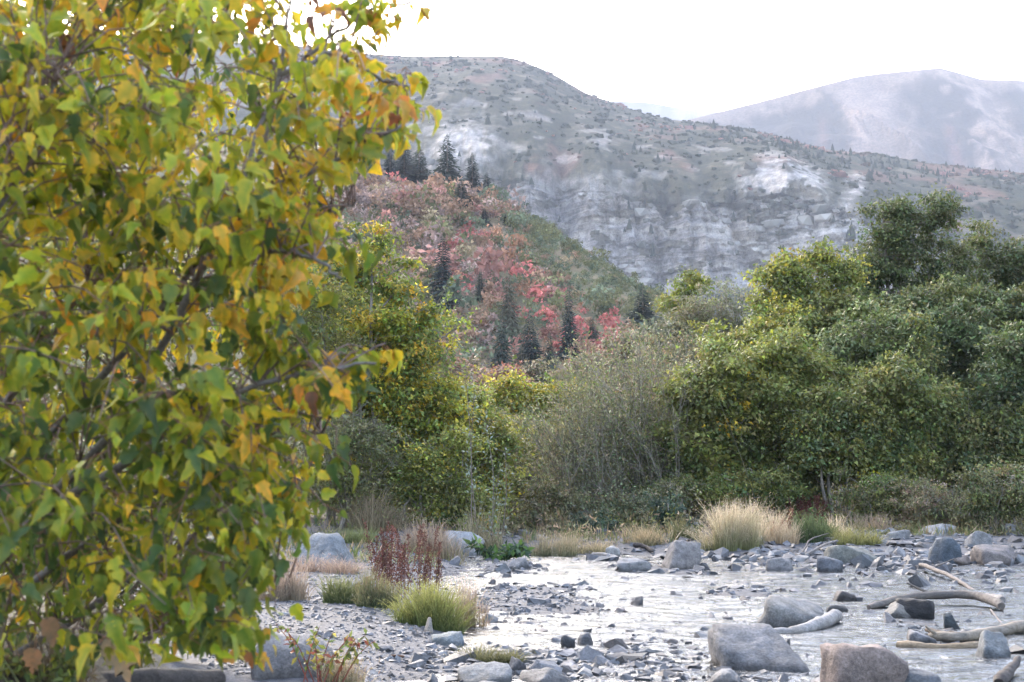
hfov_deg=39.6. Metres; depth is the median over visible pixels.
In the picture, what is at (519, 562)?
boulder
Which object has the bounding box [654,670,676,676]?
loose stone
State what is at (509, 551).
leafy weed
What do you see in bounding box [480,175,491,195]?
conifer
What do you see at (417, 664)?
loose stone
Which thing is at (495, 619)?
loose stone
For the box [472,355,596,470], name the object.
yellow shrub
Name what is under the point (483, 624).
dry grass
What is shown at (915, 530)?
ground cover
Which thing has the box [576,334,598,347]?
hill shrub
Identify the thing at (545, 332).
hill shrub
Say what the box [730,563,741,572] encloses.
loose stone
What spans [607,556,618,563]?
loose stone
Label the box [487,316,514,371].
conifer
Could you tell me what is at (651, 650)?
loose stone
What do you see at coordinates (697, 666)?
loose stone
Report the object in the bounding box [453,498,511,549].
dry grass
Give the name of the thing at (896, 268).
broadleaf tree
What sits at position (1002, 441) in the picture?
thicket tree
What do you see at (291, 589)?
dry grass
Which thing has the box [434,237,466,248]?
hill shrub
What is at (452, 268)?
hill shrub
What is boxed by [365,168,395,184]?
hill shrub
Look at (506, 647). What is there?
loose stone
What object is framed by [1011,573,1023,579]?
loose stone
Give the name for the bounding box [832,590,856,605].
stone
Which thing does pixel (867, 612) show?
loose stone
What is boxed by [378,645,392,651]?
loose stone
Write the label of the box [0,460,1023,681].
ground
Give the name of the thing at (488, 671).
boulder
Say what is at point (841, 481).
undergrowth bush
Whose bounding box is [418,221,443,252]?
hill shrub
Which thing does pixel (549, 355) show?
conifer
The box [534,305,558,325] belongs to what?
hill shrub
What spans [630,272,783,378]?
olive shrub
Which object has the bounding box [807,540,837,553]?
driftwood stick
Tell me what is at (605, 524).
leafy weed
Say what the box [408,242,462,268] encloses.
hill shrub
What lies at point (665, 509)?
leafy weed
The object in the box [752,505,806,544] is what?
blond grass
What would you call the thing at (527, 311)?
hill shrub
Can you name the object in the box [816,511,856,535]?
blond grass
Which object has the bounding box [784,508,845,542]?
green grass
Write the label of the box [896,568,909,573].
loose stone
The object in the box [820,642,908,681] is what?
boulder
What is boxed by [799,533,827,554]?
driftwood stick
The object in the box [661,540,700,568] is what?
boulder
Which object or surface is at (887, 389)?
thicket tree
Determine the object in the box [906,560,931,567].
loose stone
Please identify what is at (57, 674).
leafy weed
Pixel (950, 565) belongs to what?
loose stone
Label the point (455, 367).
hill foot tree
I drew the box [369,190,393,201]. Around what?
hill shrub
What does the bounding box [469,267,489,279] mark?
hill shrub
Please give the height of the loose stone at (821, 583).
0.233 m
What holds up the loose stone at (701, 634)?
on the ground at (191, 661)
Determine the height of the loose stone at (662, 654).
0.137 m
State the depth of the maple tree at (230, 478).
4.59 m
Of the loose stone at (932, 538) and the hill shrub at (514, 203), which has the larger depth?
the hill shrub at (514, 203)
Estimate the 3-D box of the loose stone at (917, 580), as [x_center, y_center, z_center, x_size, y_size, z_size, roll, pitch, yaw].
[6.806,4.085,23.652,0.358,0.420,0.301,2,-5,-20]
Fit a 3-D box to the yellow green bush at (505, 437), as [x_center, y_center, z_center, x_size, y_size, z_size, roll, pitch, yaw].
[-1.151,3.005,40.052,3.932,4.737,2.985,0,-5,0]
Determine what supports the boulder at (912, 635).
on the ground at (191, 661)
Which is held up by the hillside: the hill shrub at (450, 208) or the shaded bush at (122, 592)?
the hill shrub at (450, 208)
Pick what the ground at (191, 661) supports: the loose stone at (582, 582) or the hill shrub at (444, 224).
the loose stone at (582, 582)
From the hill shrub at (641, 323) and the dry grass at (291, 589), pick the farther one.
the hill shrub at (641, 323)
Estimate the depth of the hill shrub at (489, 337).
231.83 m
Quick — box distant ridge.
[610,101,717,120]
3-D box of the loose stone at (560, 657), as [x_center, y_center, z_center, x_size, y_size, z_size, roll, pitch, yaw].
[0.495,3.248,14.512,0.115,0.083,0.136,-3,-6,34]
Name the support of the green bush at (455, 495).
on the ground at (191, 661)
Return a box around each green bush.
[299,373,484,519]
[355,420,522,536]
[422,364,540,518]
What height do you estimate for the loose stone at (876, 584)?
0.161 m
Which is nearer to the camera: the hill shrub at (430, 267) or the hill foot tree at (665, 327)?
the hill foot tree at (665, 327)
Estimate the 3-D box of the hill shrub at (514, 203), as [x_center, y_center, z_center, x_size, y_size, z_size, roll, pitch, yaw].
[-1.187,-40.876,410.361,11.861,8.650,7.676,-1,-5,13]
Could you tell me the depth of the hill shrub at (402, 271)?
273.59 m
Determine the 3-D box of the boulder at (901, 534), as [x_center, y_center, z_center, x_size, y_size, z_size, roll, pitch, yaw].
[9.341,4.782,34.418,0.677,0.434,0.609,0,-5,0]
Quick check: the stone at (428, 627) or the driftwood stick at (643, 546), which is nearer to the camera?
the stone at (428, 627)
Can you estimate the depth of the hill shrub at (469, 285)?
272.31 m
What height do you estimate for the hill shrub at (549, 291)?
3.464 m
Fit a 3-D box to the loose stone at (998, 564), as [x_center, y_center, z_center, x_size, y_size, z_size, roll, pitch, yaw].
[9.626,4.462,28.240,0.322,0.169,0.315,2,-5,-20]
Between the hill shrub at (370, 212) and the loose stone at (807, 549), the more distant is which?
the hill shrub at (370, 212)
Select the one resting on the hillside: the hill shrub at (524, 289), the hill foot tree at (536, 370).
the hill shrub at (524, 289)
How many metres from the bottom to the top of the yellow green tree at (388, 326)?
8.337 m
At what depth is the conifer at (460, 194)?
361.62 m
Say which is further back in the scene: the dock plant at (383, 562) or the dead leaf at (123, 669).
the dock plant at (383, 562)
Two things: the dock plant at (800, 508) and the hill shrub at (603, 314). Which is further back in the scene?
the hill shrub at (603, 314)
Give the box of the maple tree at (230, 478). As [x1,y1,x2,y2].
[0,0,441,681]
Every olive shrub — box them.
[261,274,386,524]
[281,401,417,530]
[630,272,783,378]
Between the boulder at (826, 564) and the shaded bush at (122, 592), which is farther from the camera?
the boulder at (826, 564)
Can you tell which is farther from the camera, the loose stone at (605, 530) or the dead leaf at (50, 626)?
the loose stone at (605, 530)
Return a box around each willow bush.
[495,321,717,515]
[500,361,661,524]
[564,312,720,516]
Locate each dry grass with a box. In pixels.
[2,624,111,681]
[254,559,331,600]
[279,551,373,574]
[299,638,389,681]
[325,485,416,532]
[394,514,481,561]
[448,574,504,628]
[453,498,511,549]
[568,535,623,553]
[624,521,672,545]
[843,509,894,530]
[888,517,933,530]
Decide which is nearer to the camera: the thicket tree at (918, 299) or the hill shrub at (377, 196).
the thicket tree at (918, 299)
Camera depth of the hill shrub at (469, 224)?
330.07 m
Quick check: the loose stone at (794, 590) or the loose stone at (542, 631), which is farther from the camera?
the loose stone at (794, 590)
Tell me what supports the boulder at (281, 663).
on the ground at (191, 661)
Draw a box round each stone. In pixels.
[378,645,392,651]
[406,659,423,668]
[409,652,427,662]
[424,617,432,633]
[443,648,475,663]
[449,555,460,565]
[449,644,457,650]
[466,657,482,662]
[481,612,497,623]
[494,563,510,570]
[498,645,512,649]
[514,529,529,535]
[524,656,536,659]
[527,597,545,603]
[532,649,540,654]
[533,628,547,633]
[536,659,557,665]
[544,658,562,664]
[545,594,559,597]
[554,655,566,660]
[556,648,576,656]
[560,662,574,666]
[560,665,573,672]
[561,635,574,648]
[576,580,589,585]
[577,633,592,645]
[577,646,604,660]
[577,667,592,675]
[581,663,591,669]
[585,554,598,563]
[592,527,608,534]
[592,555,610,564]
[592,655,606,663]
[592,667,603,676]
[603,638,628,648]
[605,545,620,556]
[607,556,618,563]
[607,669,620,674]
[609,644,627,652]
[610,657,619,665]
[612,653,626,657]
[616,656,624,663]
[623,652,646,660]
[626,661,645,667]
[627,646,639,651]
[629,596,642,608]
[640,648,664,654]
[646,660,666,665]
[650,553,662,559]
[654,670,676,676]
[656,652,671,658]
[668,650,682,655]
[669,667,682,670]
[685,655,701,662]
[685,664,702,670]
[693,565,704,570]
[693,631,707,640]
[702,571,717,576]
[703,551,713,557]
[712,547,728,556]
[715,666,731,669]
[720,556,731,560]
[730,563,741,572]
[731,558,745,563]
[744,564,760,568]
[748,549,760,553]
[751,585,764,588]
[756,669,769,677]
[758,556,774,559]
[782,554,793,559]
[789,588,802,594]
[792,555,809,561]
[796,567,811,570]
[802,547,822,552]
[816,580,827,590]
[826,605,847,616]
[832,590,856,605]
[850,554,872,566]
[855,595,862,604]
[856,563,869,568]
[859,580,870,587]
[862,610,874,615]
[869,582,882,589]
[870,555,883,566]
[874,553,885,558]
[882,562,894,567]
[883,612,895,623]
[886,540,895,544]
[890,556,901,560]
[893,546,905,555]
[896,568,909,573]
[897,541,914,545]
[903,555,912,560]
[904,566,916,570]
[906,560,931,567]
[906,569,917,575]
[908,574,931,589]
[915,551,928,553]
[918,544,932,547]
[922,536,936,540]
[937,562,949,572]
[947,562,952,570]
[953,555,970,564]
[974,574,990,580]
[987,561,1004,567]
[994,570,1006,575]
[999,587,1012,596]
[1007,535,1022,542]
[1009,644,1023,659]
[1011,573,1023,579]
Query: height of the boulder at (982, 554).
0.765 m
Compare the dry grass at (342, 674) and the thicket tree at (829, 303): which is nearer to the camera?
the dry grass at (342, 674)
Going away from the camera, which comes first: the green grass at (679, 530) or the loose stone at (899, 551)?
the loose stone at (899, 551)
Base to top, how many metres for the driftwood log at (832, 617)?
0.226 m
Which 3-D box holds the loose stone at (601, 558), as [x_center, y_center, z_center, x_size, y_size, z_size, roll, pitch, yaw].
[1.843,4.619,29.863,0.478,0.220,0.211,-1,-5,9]
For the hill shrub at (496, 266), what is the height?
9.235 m
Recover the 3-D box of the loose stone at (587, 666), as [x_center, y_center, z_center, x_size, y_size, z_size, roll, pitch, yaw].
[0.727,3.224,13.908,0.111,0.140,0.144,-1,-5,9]
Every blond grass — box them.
[673,492,787,551]
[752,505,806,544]
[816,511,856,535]
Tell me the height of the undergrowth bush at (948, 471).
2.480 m
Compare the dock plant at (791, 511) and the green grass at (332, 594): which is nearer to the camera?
the green grass at (332, 594)
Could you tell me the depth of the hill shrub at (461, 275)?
275.38 m
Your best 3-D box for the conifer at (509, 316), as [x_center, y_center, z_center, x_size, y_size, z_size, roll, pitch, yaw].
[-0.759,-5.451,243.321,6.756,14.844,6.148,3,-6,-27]
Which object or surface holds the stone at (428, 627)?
on the ground at (191, 661)
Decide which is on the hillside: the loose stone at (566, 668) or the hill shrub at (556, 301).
the hill shrub at (556, 301)
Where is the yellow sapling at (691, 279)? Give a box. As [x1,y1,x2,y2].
[649,264,720,419]
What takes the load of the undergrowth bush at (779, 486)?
on the ground at (191, 661)
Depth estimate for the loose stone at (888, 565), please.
27.73 m
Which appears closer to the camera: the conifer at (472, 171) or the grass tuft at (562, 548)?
the grass tuft at (562, 548)
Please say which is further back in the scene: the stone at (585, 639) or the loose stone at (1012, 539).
the loose stone at (1012, 539)
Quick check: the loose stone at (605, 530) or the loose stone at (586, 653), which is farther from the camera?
the loose stone at (605, 530)
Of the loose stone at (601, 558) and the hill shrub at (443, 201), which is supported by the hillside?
the hill shrub at (443, 201)
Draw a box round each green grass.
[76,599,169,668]
[305,571,366,603]
[316,525,393,543]
[344,561,406,609]
[361,570,489,633]
[666,517,703,539]
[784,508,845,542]
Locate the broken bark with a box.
[924,628,954,632]
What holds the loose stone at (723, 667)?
on the ground at (191, 661)
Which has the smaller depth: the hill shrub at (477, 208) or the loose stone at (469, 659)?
the loose stone at (469, 659)
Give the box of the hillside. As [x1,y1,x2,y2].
[0,120,707,462]
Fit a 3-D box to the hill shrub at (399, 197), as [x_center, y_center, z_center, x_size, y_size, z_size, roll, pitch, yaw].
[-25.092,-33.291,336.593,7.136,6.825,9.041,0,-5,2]
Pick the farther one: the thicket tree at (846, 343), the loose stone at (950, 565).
the thicket tree at (846, 343)
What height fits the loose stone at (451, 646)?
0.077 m
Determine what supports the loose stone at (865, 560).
on the ground at (191, 661)
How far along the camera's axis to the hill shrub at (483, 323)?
242.68 m
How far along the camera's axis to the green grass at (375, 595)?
18.37 m
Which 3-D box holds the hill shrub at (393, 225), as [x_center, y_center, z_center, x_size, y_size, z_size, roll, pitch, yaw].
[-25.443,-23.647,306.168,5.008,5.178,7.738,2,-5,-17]
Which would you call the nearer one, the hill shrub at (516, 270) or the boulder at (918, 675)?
the boulder at (918, 675)
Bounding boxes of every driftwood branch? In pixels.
[919,558,975,590]
[985,593,1005,601]
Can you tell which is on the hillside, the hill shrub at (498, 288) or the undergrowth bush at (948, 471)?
the hill shrub at (498, 288)
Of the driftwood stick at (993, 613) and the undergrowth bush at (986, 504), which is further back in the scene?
the undergrowth bush at (986, 504)
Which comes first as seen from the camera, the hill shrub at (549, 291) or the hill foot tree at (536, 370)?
the hill foot tree at (536, 370)
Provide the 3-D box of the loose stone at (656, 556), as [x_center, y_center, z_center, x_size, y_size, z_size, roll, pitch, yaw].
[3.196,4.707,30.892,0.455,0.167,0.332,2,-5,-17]
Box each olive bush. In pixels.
[480,398,600,512]
[495,472,709,528]
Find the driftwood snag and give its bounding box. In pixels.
[993,655,1020,681]
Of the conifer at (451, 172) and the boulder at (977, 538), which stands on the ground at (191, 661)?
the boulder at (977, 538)
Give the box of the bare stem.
[720,404,757,507]
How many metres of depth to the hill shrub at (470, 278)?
276.47 m
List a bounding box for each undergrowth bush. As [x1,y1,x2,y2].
[628,469,717,522]
[684,463,821,513]
[767,455,885,520]
[812,460,950,527]
[877,476,1003,528]
[909,446,1017,498]
[928,455,1023,534]
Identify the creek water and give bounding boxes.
[408,554,1023,681]
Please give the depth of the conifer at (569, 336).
232.13 m
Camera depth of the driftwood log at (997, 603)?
20.38 m
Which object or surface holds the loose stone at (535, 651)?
on the ground at (191, 661)
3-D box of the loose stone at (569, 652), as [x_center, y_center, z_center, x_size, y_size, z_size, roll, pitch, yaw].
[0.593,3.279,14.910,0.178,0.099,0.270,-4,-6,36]
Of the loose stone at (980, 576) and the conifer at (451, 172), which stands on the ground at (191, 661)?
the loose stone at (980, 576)
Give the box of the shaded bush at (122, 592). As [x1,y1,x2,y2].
[0,433,269,657]
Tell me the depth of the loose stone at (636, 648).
15.37 m
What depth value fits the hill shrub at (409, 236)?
300.65 m
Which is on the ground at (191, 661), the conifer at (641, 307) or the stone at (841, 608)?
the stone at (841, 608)
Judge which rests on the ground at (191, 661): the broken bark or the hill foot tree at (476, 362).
the hill foot tree at (476, 362)
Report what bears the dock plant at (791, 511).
on the ground at (191, 661)
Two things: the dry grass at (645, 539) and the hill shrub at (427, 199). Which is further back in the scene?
the hill shrub at (427, 199)
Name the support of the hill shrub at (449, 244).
on the hillside
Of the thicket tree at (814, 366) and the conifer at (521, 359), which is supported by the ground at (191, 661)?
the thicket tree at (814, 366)
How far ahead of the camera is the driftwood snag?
13.26 m
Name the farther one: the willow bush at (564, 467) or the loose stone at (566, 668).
the willow bush at (564, 467)
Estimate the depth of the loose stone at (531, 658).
14.44 m
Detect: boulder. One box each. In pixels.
[102,667,225,681]
[251,632,335,679]
[295,532,356,568]
[431,631,463,647]
[443,530,484,555]
[457,661,511,681]
[508,557,530,568]
[509,656,526,670]
[520,667,571,681]
[616,558,650,571]
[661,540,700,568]
[706,668,740,681]
[708,623,813,678]
[757,595,823,630]
[766,557,792,572]
[816,556,843,573]
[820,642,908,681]
[824,545,877,563]
[883,601,910,618]
[885,530,909,538]
[895,598,934,619]
[905,668,941,681]
[907,629,936,643]
[919,523,955,535]
[928,537,961,564]
[943,612,960,631]
[964,531,991,545]
[970,544,1014,564]
[975,630,1010,664]
[1002,523,1019,533]
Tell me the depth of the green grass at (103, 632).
7.44 m
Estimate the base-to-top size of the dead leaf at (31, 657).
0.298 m
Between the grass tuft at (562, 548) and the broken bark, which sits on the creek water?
the broken bark
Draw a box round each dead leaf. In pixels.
[16,584,42,674]
[27,555,59,646]
[90,576,136,681]
[227,599,253,668]
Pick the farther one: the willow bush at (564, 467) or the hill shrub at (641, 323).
the hill shrub at (641, 323)
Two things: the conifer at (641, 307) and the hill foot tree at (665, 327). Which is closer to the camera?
the hill foot tree at (665, 327)
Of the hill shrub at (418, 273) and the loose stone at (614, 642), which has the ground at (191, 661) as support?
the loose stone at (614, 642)
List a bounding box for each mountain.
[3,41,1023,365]
[687,68,1023,172]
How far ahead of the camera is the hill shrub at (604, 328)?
245.25 m
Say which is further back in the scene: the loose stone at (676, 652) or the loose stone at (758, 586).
the loose stone at (758, 586)
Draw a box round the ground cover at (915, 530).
[100,476,1023,569]
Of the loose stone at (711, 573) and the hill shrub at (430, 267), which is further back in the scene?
the hill shrub at (430, 267)
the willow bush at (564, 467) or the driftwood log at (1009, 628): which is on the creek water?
the driftwood log at (1009, 628)
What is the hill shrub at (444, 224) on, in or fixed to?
on the hillside
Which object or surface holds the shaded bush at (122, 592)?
on the ground at (191, 661)
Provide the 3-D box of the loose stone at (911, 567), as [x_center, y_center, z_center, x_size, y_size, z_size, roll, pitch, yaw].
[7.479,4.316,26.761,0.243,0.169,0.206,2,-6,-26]
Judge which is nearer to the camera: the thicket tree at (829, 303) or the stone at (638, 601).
the stone at (638, 601)
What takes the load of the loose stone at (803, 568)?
in the creek water
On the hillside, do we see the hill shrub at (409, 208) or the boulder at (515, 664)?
the hill shrub at (409, 208)
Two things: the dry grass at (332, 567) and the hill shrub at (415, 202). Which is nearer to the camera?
the dry grass at (332, 567)
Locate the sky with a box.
[19,0,1023,111]
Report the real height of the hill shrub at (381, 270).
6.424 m
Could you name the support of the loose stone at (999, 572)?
on the ground at (191, 661)
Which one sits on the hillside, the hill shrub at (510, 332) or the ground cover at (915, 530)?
the hill shrub at (510, 332)
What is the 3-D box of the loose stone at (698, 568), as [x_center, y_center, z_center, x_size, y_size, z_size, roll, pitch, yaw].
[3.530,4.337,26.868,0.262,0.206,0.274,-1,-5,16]
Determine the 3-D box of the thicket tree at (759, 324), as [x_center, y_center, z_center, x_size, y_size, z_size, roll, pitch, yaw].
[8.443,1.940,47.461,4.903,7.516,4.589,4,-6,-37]
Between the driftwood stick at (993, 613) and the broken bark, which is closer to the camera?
the broken bark
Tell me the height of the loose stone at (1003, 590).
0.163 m
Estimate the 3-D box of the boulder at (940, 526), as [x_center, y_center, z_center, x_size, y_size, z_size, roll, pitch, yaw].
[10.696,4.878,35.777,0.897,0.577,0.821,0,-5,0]
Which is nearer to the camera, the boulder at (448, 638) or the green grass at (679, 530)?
the boulder at (448, 638)
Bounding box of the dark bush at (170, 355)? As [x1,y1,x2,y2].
[22,156,352,515]
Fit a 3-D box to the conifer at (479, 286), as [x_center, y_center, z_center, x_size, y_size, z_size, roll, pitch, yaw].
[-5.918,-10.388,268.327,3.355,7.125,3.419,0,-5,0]
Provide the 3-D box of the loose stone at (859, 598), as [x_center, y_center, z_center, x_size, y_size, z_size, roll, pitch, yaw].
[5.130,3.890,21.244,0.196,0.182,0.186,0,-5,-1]
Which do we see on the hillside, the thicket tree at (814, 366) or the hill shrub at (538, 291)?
the hill shrub at (538, 291)
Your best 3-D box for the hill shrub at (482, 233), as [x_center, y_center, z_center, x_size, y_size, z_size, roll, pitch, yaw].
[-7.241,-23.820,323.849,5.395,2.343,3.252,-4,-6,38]
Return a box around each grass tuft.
[436,643,538,663]
[520,528,586,558]
[812,522,890,544]
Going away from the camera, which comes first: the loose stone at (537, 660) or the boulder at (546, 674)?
the boulder at (546, 674)
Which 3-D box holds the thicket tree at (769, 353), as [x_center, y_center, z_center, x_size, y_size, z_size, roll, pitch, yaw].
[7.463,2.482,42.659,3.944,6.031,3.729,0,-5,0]
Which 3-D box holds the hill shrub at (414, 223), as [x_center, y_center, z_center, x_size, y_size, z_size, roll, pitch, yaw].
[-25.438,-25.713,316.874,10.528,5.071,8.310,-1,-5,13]
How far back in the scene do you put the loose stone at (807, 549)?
31.47 m
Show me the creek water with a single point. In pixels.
(557, 566)
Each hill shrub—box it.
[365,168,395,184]
[367,181,396,197]
[367,208,397,234]
[367,209,393,234]
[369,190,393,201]
[373,262,387,282]
[374,170,390,184]
[378,213,418,231]
[385,221,404,242]
[386,262,422,277]
[390,182,441,215]
[390,184,421,208]
[393,193,430,218]
[393,227,429,246]
[399,203,426,220]
[400,253,435,272]
[406,184,440,219]
[406,281,438,303]
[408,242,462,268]
[412,181,446,199]
[412,220,434,247]
[413,262,452,281]
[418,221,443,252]
[420,263,447,280]
[421,215,473,251]
[426,172,448,193]
[426,192,448,212]
[432,310,457,333]
[434,226,455,247]
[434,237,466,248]
[436,323,471,342]
[438,274,477,314]
[440,209,473,228]
[441,239,455,249]
[441,323,486,348]
[444,263,460,282]
[445,201,469,224]
[446,334,488,358]
[449,240,477,261]
[450,256,471,275]
[450,316,467,328]
[451,267,463,285]
[452,272,473,282]
[455,224,474,240]
[457,256,482,276]
[462,220,476,233]
[462,282,473,292]
[467,310,506,328]
[469,239,517,289]
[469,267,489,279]
[469,328,494,351]
[471,202,482,212]
[474,232,490,240]
[475,317,488,327]
[476,319,526,352]
[477,183,496,200]
[482,276,506,289]
[482,279,506,295]
[483,223,504,239]
[489,184,511,203]
[490,241,528,269]
[497,185,525,211]
[501,228,527,249]
[502,273,535,291]
[504,260,538,276]
[507,278,543,300]
[507,333,531,352]
[509,274,538,294]
[511,302,533,320]
[513,252,548,272]
[522,281,546,303]
[532,284,561,299]
[533,267,573,290]
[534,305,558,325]
[535,274,563,288]
[538,327,559,339]
[545,288,572,315]
[546,322,567,335]
[548,324,561,337]
[558,315,591,344]
[567,332,602,359]
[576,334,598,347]
[578,316,596,334]
[579,282,614,306]
[596,312,612,322]
[599,325,619,342]
[602,315,622,332]
[609,306,618,317]
[634,316,659,352]
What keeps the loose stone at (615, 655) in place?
on the ground at (191, 661)
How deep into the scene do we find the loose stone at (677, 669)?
13.87 m
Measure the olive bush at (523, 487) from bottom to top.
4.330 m
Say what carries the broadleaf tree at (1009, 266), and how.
on the ground at (191, 661)
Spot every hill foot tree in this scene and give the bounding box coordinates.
[425,336,474,384]
[451,341,495,400]
[460,361,534,405]
[514,355,571,411]
[548,327,636,403]
[563,317,667,399]
[624,310,729,374]
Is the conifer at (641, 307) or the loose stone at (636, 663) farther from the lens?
the conifer at (641, 307)
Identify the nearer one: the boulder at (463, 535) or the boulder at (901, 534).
the boulder at (463, 535)
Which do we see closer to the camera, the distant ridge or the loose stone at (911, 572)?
the loose stone at (911, 572)
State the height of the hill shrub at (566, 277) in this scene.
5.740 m
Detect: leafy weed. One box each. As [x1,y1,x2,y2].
[0,628,94,681]
[273,625,378,681]
[462,532,534,560]
[562,502,623,534]
[634,486,703,532]
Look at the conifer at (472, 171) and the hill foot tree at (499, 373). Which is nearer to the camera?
the hill foot tree at (499, 373)
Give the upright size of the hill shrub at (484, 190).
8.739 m
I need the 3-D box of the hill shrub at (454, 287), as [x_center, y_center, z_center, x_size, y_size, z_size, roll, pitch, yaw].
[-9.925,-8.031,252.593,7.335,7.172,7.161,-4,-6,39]
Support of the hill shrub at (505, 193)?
on the hillside
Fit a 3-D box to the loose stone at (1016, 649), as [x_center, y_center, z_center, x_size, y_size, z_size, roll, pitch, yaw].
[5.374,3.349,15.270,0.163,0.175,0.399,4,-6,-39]
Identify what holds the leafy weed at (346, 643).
on the ground at (191, 661)
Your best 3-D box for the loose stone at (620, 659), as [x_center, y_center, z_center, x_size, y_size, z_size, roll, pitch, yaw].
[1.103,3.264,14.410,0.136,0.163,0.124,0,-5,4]
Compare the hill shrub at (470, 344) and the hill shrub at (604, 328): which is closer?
the hill shrub at (470, 344)
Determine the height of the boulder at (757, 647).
0.820 m
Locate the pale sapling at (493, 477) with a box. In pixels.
[459,369,516,543]
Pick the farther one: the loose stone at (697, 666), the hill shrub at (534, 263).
the hill shrub at (534, 263)
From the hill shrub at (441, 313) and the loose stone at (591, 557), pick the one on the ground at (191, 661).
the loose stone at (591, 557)
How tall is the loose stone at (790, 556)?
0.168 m
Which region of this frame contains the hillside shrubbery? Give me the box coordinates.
[326,167,682,373]
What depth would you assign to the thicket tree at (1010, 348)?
42.54 m
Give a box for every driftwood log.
[774,609,842,637]
[867,582,1004,615]
[896,640,978,652]
[925,620,1023,641]
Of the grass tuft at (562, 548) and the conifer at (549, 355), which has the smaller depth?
the grass tuft at (562, 548)
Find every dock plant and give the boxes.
[362,519,421,599]
[394,523,446,594]
[773,507,793,534]
[785,495,830,522]
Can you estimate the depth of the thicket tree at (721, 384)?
41.46 m
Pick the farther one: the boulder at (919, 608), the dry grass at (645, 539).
the dry grass at (645, 539)
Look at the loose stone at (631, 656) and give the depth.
14.59 m
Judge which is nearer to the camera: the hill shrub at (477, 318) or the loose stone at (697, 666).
the loose stone at (697, 666)
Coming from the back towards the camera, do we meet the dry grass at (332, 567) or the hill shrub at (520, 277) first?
the hill shrub at (520, 277)
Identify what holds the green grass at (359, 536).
on the ground at (191, 661)
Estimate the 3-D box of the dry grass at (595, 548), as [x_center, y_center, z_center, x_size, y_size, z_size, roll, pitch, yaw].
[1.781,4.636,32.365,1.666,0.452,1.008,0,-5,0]
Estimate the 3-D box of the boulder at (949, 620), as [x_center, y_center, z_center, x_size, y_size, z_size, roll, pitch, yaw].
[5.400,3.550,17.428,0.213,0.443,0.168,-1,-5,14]
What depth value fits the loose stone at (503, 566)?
27.01 m
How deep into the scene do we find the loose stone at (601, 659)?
14.35 m
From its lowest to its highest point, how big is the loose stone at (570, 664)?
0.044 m
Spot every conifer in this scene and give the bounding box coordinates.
[382,148,401,181]
[394,149,417,183]
[411,147,431,182]
[423,234,459,309]
[429,134,469,189]
[450,180,473,208]
[464,153,487,198]
[474,267,484,301]
[477,208,492,227]
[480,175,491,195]
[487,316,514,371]
[490,270,523,345]
[512,348,529,370]
[515,310,543,366]
[542,333,559,371]
[555,285,581,362]
[585,316,601,347]
[622,285,663,329]
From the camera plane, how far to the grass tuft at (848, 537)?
32.82 m
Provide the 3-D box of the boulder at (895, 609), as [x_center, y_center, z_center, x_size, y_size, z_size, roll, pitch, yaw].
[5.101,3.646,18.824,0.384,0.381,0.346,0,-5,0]
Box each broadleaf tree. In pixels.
[721,235,883,338]
[824,182,992,337]
[948,211,1023,488]
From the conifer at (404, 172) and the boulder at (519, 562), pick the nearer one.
the boulder at (519, 562)
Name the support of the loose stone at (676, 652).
on the ground at (191, 661)
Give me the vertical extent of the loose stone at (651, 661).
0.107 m
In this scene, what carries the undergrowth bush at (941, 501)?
on the ground at (191, 661)
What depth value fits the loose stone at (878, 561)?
28.06 m
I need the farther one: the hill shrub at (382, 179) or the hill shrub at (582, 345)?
the hill shrub at (382, 179)
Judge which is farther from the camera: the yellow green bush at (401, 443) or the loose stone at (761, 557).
the yellow green bush at (401, 443)
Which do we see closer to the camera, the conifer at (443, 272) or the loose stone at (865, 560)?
the loose stone at (865, 560)
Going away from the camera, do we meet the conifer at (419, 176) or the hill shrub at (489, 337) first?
the hill shrub at (489, 337)
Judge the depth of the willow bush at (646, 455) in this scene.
41.84 m
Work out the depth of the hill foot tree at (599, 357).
129.57 m
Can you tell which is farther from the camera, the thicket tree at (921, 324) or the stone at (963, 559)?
the thicket tree at (921, 324)
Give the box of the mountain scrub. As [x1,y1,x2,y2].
[295,45,1023,331]
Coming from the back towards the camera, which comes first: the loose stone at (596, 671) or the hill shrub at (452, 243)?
the hill shrub at (452, 243)
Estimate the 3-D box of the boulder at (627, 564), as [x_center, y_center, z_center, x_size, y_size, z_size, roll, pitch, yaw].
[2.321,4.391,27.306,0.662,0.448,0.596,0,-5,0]
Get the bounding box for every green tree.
[285,217,506,506]
[287,260,498,462]
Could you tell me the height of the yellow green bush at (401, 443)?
4.380 m
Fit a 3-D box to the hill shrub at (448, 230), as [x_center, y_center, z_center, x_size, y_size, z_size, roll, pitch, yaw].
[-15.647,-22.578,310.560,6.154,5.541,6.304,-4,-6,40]
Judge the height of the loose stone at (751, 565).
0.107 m
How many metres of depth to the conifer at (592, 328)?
244.88 m
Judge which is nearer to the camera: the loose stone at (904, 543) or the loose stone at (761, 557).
the loose stone at (761, 557)
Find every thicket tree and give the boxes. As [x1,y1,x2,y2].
[637,331,819,520]
[686,289,834,369]
[708,324,826,517]
[733,317,866,517]
[772,376,943,523]
[773,279,894,498]
[802,291,955,497]
[826,327,964,519]
[865,303,1003,512]
[870,270,1023,493]
[894,284,1023,497]
[897,372,1023,518]
[947,318,1023,489]
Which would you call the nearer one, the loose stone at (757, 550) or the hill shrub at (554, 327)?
the loose stone at (757, 550)
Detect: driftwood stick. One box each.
[591,552,620,557]
[633,542,653,552]
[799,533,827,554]
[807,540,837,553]
[990,609,1000,621]
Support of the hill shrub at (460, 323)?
on the hillside

